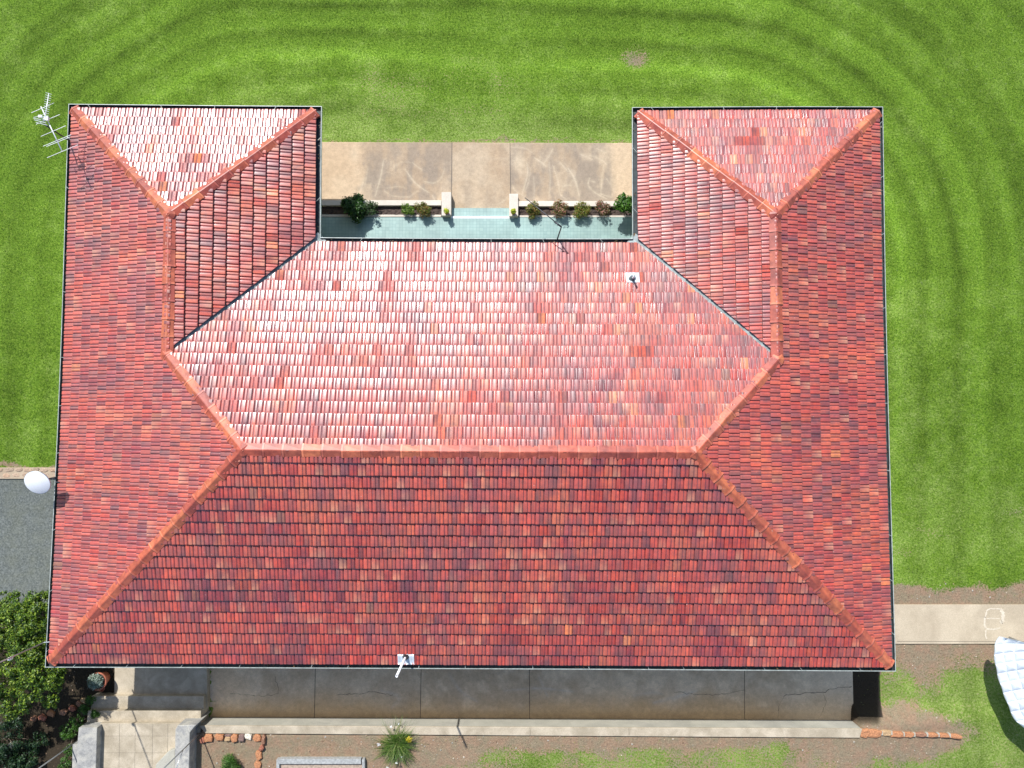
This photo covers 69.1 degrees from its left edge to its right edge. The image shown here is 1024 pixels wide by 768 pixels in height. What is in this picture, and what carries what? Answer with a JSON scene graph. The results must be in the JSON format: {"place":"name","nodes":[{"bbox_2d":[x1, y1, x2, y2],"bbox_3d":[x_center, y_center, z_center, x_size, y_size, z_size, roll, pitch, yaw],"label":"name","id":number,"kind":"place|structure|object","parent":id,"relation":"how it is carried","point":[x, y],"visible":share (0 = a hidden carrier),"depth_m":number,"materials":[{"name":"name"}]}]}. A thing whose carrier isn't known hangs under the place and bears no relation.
{"place":"outdoors","nodes":[
{"label":"outdoors","id":0,"kind":"place"},
{"bbox_2d":[0,479,54,603],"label":"driveway","id":1,"kind":"structure","parent":0,"point":[26,518],"depth_m":23.23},
{"bbox_2d":[100,721,181,767],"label":"garden path","id":2,"kind":"structure","parent":0,"point":[137,744],"depth_m":22.27,"materials":[{"name":"concrete"}]},
{"bbox_2d":[322,142,631,208],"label":"courtyard paving","id":3,"kind":"structure","parent":0,"point":[480,175],"depth_m":23.47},
{"bbox_2d":[0,0,1023,767],"bbox_3d":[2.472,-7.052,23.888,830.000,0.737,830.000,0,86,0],"label":"lawn","id":4,"kind":"structure","parent":0,"point":[874,706],"depth_m":23.58,"materials":[{"name":"plant"}]},
{"bbox_2d":[0,609,46,668],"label":"citrus tree","id":5,"kind":"object","parent":4,"relation":"on","point":[9,641],"visible":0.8,"depth_m":21.00,"materials":[{"name":"green plant"}]},
{"bbox_2d":[0,590,48,640],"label":"citrus tree","id":6,"kind":"object","parent":4,"relation":"on","point":[25,611],"visible":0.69,"depth_m":21.11,"materials":[{"name":"green plant"}]},
{"bbox_2d":[0,717,49,767],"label":"bush","id":7,"kind":"object","parent":4,"relation":"on","point":[19,761],"visible":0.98,"depth_m":22.24,"materials":[{"name":"green plant"}]},
{"bbox_2d":[0,467,54,478],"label":"stone edging","id":8,"kind":"object","parent":4,"relation":"on","point":[15,472],"visible":0.7,"depth_m":23.22,"materials":[{"name":"stone"}]},
{"bbox_2d":[0,640,67,721],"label":"citrus tree","id":9,"kind":"object","parent":4,"relation":"on","point":[22,679],"visible":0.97,"depth_m":20.90,"materials":[{"name":"green plant"}]},
{"bbox_2d":[30,715,37,721],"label":"edging stone","id":10,"kind":"object","parent":4,"relation":"on","point":[33,718],"visible":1,"depth_m":22.77,"materials":[{"name":"stone"}]},
{"bbox_2d":[38,713,46,720],"bbox_3d":[-14.415,10.244,22.830,0.241,0.155,0.193,18,87,1],"label":"edging stone","id":11,"kind":"object","parent":4,"relation":"on","point":[42,717],"visible":1,"depth_m":22.77,"materials":[{"name":"stone"}]},
{"bbox_2d":[47,710,55,716],"bbox_3d":[-14.163,10.118,22.854,0.242,0.149,0.162,19,87,1],"label":"edging stone","id":12,"kind":"object","parent":4,"relation":"on","point":[51,713],"visible":1,"depth_m":22.79,"materials":[{"name":"stone"}]},
{"bbox_2d":[39,740,77,767],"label":"metal pole","id":13,"kind":"object","parent":4,"relation":"on","point":[57,754],"visible":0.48,"depth_m":21.54,"materials":[{"name":"metal"}]},
{"bbox_2d":[59,709,68,715],"bbox_3d":[-13.781,10.088,22.865,0.221,0.154,0.183,25,87,1],"label":"edging stone","id":14,"kind":"object","parent":4,"relation":"on","point":[63,712],"visible":1,"depth_m":22.80,"materials":[{"name":"stone"}]},
{"bbox_2d":[68,705,76,711],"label":"edging stone","id":15,"kind":"object","parent":4,"relation":"on","point":[72,708],"visible":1,"depth_m":22.82,"materials":[{"name":"stone"}]},
{"bbox_2d":[57,695,100,767],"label":"bush","id":16,"kind":"object","parent":4,"relation":"on","point":[65,735],"visible":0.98,"depth_m":22.47,"materials":[{"name":"green plant"}]},
{"bbox_2d":[72,722,101,767],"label":"stair wall","id":17,"kind":"structure","parent":4,"relation":"on","point":[86,752],"depth_m":22.02,"materials":[{"name":"white concrete"}]},
{"bbox_2d":[86,672,109,690],"bbox_3d":[-12.567,8.997,22.586,0.587,0.641,0.567,0,86,0],"label":"planter pot","id":18,"kind":"object","parent":4,"relation":"on","point":[97,681],"visible":1,"depth_m":22.42,"materials":[{"name":"ceramic"}]},
{"bbox_2d":[87,668,209,732],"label":"garden stairs","id":19,"kind":"structure","parent":4,"relation":"on","point":[160,694],"depth_m":22.74,"materials":[{"name":"concrete"}]},
{"bbox_2d":[164,731,201,767],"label":"metal pole","id":20,"kind":"object","parent":4,"relation":"on","point":[180,752],"visible":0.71,"depth_m":21.05,"materials":[{"name":"metal"}]},
{"bbox_2d":[156,711,210,767],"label":"stair wall","id":21,"kind":"structure","parent":4,"relation":"on","point":[186,732],"depth_m":21.97,"materials":[{"name":"concrete"}]},
{"bbox_2d":[204,733,213,741],"bbox_3d":[-9.126,10.648,22.375,0.273,0.156,0.251,0,86,0],"label":"edging stone","id":22,"kind":"object","parent":4,"relation":"on","point":[208,737],"visible":1,"depth_m":22.32,"materials":[{"name":"stone"}]},
{"bbox_2d":[214,733,224,740],"bbox_3d":[-8.808,10.623,22.384,0.284,0.155,0.221,0,86,0],"label":"edging stone","id":23,"kind":"object","parent":4,"relation":"on","point":[219,736],"visible":1,"depth_m":22.32,"materials":[{"name":"stone"}]},
{"bbox_2d":[220,752,240,767],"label":"round bush","id":24,"kind":"object","parent":4,"relation":"on","point":[229,761],"visible":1,"depth_m":22.04,"materials":[{"name":"green plant"}]},
{"bbox_2d":[231,734,238,742],"bbox_3d":[-8.346,10.647,22.378,0.221,0.155,0.265,0,86,0],"label":"edging stone","id":25,"kind":"object","parent":4,"relation":"on","point":[234,737],"visible":1,"depth_m":22.32,"materials":[{"name":"stone"}]},
{"bbox_2d":[238,734,244,741],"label":"edging stone","id":26,"kind":"object","parent":4,"relation":"on","point":[241,737],"visible":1,"depth_m":22.32,"materials":[{"name":"stone"}]},
{"bbox_2d":[245,734,251,739],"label":"edging stone","id":27,"kind":"object","parent":4,"relation":"on","point":[248,736],"visible":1,"depth_m":22.35,"materials":[{"name":"stone"}]},
{"bbox_2d":[253,734,261,741],"bbox_3d":[-7.675,10.647,22.385,0.260,0.120,0.226,0,86,0],"label":"edging stone","id":28,"kind":"object","parent":4,"relation":"on","point":[257,737],"visible":1,"depth_m":22.34,"materials":[{"name":"stone"}]},
{"bbox_2d":[254,760,261,767],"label":"edging stone","id":29,"kind":"object","parent":4,"relation":"on","point":[257,764],"visible":1,"depth_m":22.30,"materials":[{"name":"stone"}]},
{"bbox_2d":[255,750,262,760],"bbox_3d":[-7.611,11.159,22.356,0.189,0.117,0.297,-7,86,-1],"label":"edging stone","id":30,"kind":"object","parent":4,"relation":"on","point":[258,753],"visible":1,"depth_m":22.31,"materials":[{"name":"stone"}]},
{"bbox_2d":[261,734,265,743],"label":"edging stone","id":31,"kind":"object","parent":4,"relation":"on","point":[263,740],"visible":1,"depth_m":22.29,"materials":[{"name":"stone"}]},
{"bbox_2d":[276,756,365,767],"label":"raised bed","id":32,"kind":"object","parent":4,"relation":"on","point":[320,762],"visible":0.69,"depth_m":22.25,"materials":[{"name":"concrete"}]},
{"bbox_2d":[322,192,451,216],"bbox_3d":[-4.179,-5.598,23.292,4.579,0.390,0.747,0,86,0],"label":"planter box","id":33,"kind":"object","parent":4,"relation":"on","point":[388,207],"visible":0.62,"depth_m":23.18,"materials":[{"name":"concrete"}]},
{"bbox_2d":[340,193,365,223],"bbox_3d":[-4.835,-5.405,22.979,0.793,0.718,0.961,-21,87,-1],"label":"shrub","id":34,"kind":"object","parent":33,"relation":"on","point":[356,200],"visible":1,"depth_m":22.82,"materials":[{"name":"green plant"}]},
{"bbox_2d":[363,200,378,215],"bbox_3d":[-4.403,-5.430,23.081,0.544,0.520,0.534,0,86,0],"label":"shrub","id":35,"kind":"object","parent":33,"relation":"on","point":[367,205],"visible":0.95,"depth_m":22.95,"materials":[{"name":"green plant"}]},
{"bbox_2d":[401,203,414,215],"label":"shrub","id":36,"kind":"object","parent":33,"relation":"on","point":[407,208],"visible":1,"depth_m":23.03,"materials":[{"name":"green plant"}]},
{"bbox_2d":[413,201,431,218],"bbox_3d":[-2.764,-5.369,23.079,0.565,0.518,0.556,0,86,0],"label":"shrub","id":37,"kind":"object","parent":33,"relation":"on","point":[423,207],"visible":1,"depth_m":22.95,"materials":[{"name":"green plant"}]},
{"bbox_2d":[371,714,423,767],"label":"flowering tussock","id":38,"kind":"object","parent":4,"relation":"on","point":[398,744],"visible":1,"depth_m":22.24,"materials":[{"name":"green plant"}]},
{"bbox_2d":[45,104,895,677],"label":"house","id":39,"kind":"structure","parent":4,"relation":"on","point":[289,434],"depth_m":19.56,"materials":[{"name":"tile"}]},
{"bbox_2d":[0,641,49,662],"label":"service mast","id":40,"kind":"object","parent":39,"relation":"attached to","point":[9,658],"visible":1,"depth_m":19.11,"materials":[{"name":"metal"}]},
{"bbox_2d":[24,471,59,493],"bbox_3d":[-12.526,2.619,19.932,0.678,0.929,0.625,0,86,0],"label":"satellite dish","id":41,"kind":"object","parent":39,"relation":"attached to","point":[37,482],"visible":1,"depth_m":19.61,"materials":[{"name":"white metal"}]},
{"bbox_2d":[31,93,78,157],"bbox_3d":[-12.220,-6.851,20.344,0.877,1.510,1.601,-23,87,-2],"label":"tv antenna","id":42,"kind":"object","parent":39,"relation":"attached to","point":[46,117],"visible":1,"depth_m":19.70,"materials":[{"name":"metal"}]},
{"bbox_2d":[525,198,561,238],"bbox_3d":[0.859,-4.594,20.405,0.144,0.906,1.326,-45,88,-3],"label":"bent pole","id":43,"kind":"object","parent":39,"relation":"on","point":[550,218],"visible":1,"depth_m":20.02,"materials":[{"name":"metal"}]},
{"bbox_2d":[321,214,631,238],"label":"verandah floor","id":44,"kind":"structure","parent":4,"relation":"on","point":[520,226],"depth_m":23.24,"materials":[{"name":"teal tile"}]},
{"bbox_2d":[452,208,508,215],"bbox_3d":[-0.978,-5.374,23.408,1.816,0.160,0.301,0,86,0],"label":"verandah step","id":45,"kind":"object","parent":4,"relation":"on","point":[480,211],"visible":0.76,"depth_m":23.33,"materials":[{"name":"teal tile"}]},
{"bbox_2d":[199,717,861,737],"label":"retaining wall","id":46,"kind":"structure","parent":4,"relation":"on","point":[635,727],"depth_m":22.39,"materials":[{"name":"concrete"}]},
{"bbox_2d":[46,582,1017,767],"bbox_3d":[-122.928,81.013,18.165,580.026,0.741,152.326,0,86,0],"label":"pebbles","id":47,"kind":"object","parent":4,"relation":"on","point":[631,743],"visible":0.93,"depth_m":22.41,"materials":[{"name":"stone"}]},
{"bbox_2d":[509,194,631,217],"bbox_3d":[2.098,-5.543,23.297,4.374,0.390,0.711,0,86,0],"label":"planter box","id":48,"kind":"object","parent":4,"relation":"on","point":[543,206],"visible":0.43,"depth_m":23.20,"materials":[{"name":"concrete"}]},
{"bbox_2d":[525,200,540,219],"bbox_3d":[0.645,-5.404,23.096,0.475,0.498,0.602,-15,87,-1],"label":"shrub","id":49,"kind":"object","parent":48,"relation":"on","point":[530,207],"visible":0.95,"depth_m":23.00,"materials":[{"name":"green plant"}]},
{"bbox_2d":[551,199,569,217],"bbox_3d":[1.459,-5.416,23.081,0.564,0.533,0.578,30,87,2],"label":"shrub","id":50,"kind":"object","parent":48,"relation":"on","point":[559,208],"visible":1,"depth_m":22.95,"materials":[{"name":"brown plant"}]},
{"bbox_2d":[572,201,590,218],"bbox_3d":[2.165,-5.391,23.078,0.613,0.536,0.588,0,86,0],"label":"shrub","id":51,"kind":"object","parent":48,"relation":"in","point":[581,207],"visible":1,"depth_m":22.96,"materials":[{"name":"green plant"}]},
{"bbox_2d":[595,200,610,215],"bbox_3d":[2.806,-5.455,23.099,0.523,0.505,0.552,0,86,0],"label":"shrub","id":52,"kind":"object","parent":48,"relation":"on","point":[599,203],"visible":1,"depth_m":22.98,"materials":[{"name":"brown plant"}]},
{"bbox_2d":[613,192,631,213],"bbox_3d":[3.459,-5.471,22.826,0.784,1.052,0.619,0,86,0],"label":"shrub","id":53,"kind":"object","parent":48,"relation":"on","point":[623,201],"visible":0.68,"depth_m":22.50,"materials":[{"name":"green plant"}]},
{"bbox_2d":[860,727,961,738],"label":"stone wall","id":54,"kind":"structure","parent":4,"relation":"on","point":[870,733],"depth_m":22.53,"materials":[{"name":"brick"}]},
{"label":"clothes line","id":55,"kind":"object","parent":4,"relation":"on","visible":0},
{"bbox_2d":[994,637,1023,727],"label":"quilt","id":56,"kind":"object","parent":55,"relation":"hanging from","point":[1009,658],"visible":1,"depth_m":21.88,"materials":[{"name":"white fabric"}]},
{"bbox_2d":[210,668,852,719],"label":"patio","id":57,"kind":"structure","parent":0,"point":[527,694],"depth_m":23.11,"materials":[{"name":"grey concrete"}]},
{"bbox_2d":[894,604,1023,643],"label":"side path","id":58,"kind":"structure","parent":0,"point":[953,623],"depth_m":23.30,"materials":[{"name":"concrete"}]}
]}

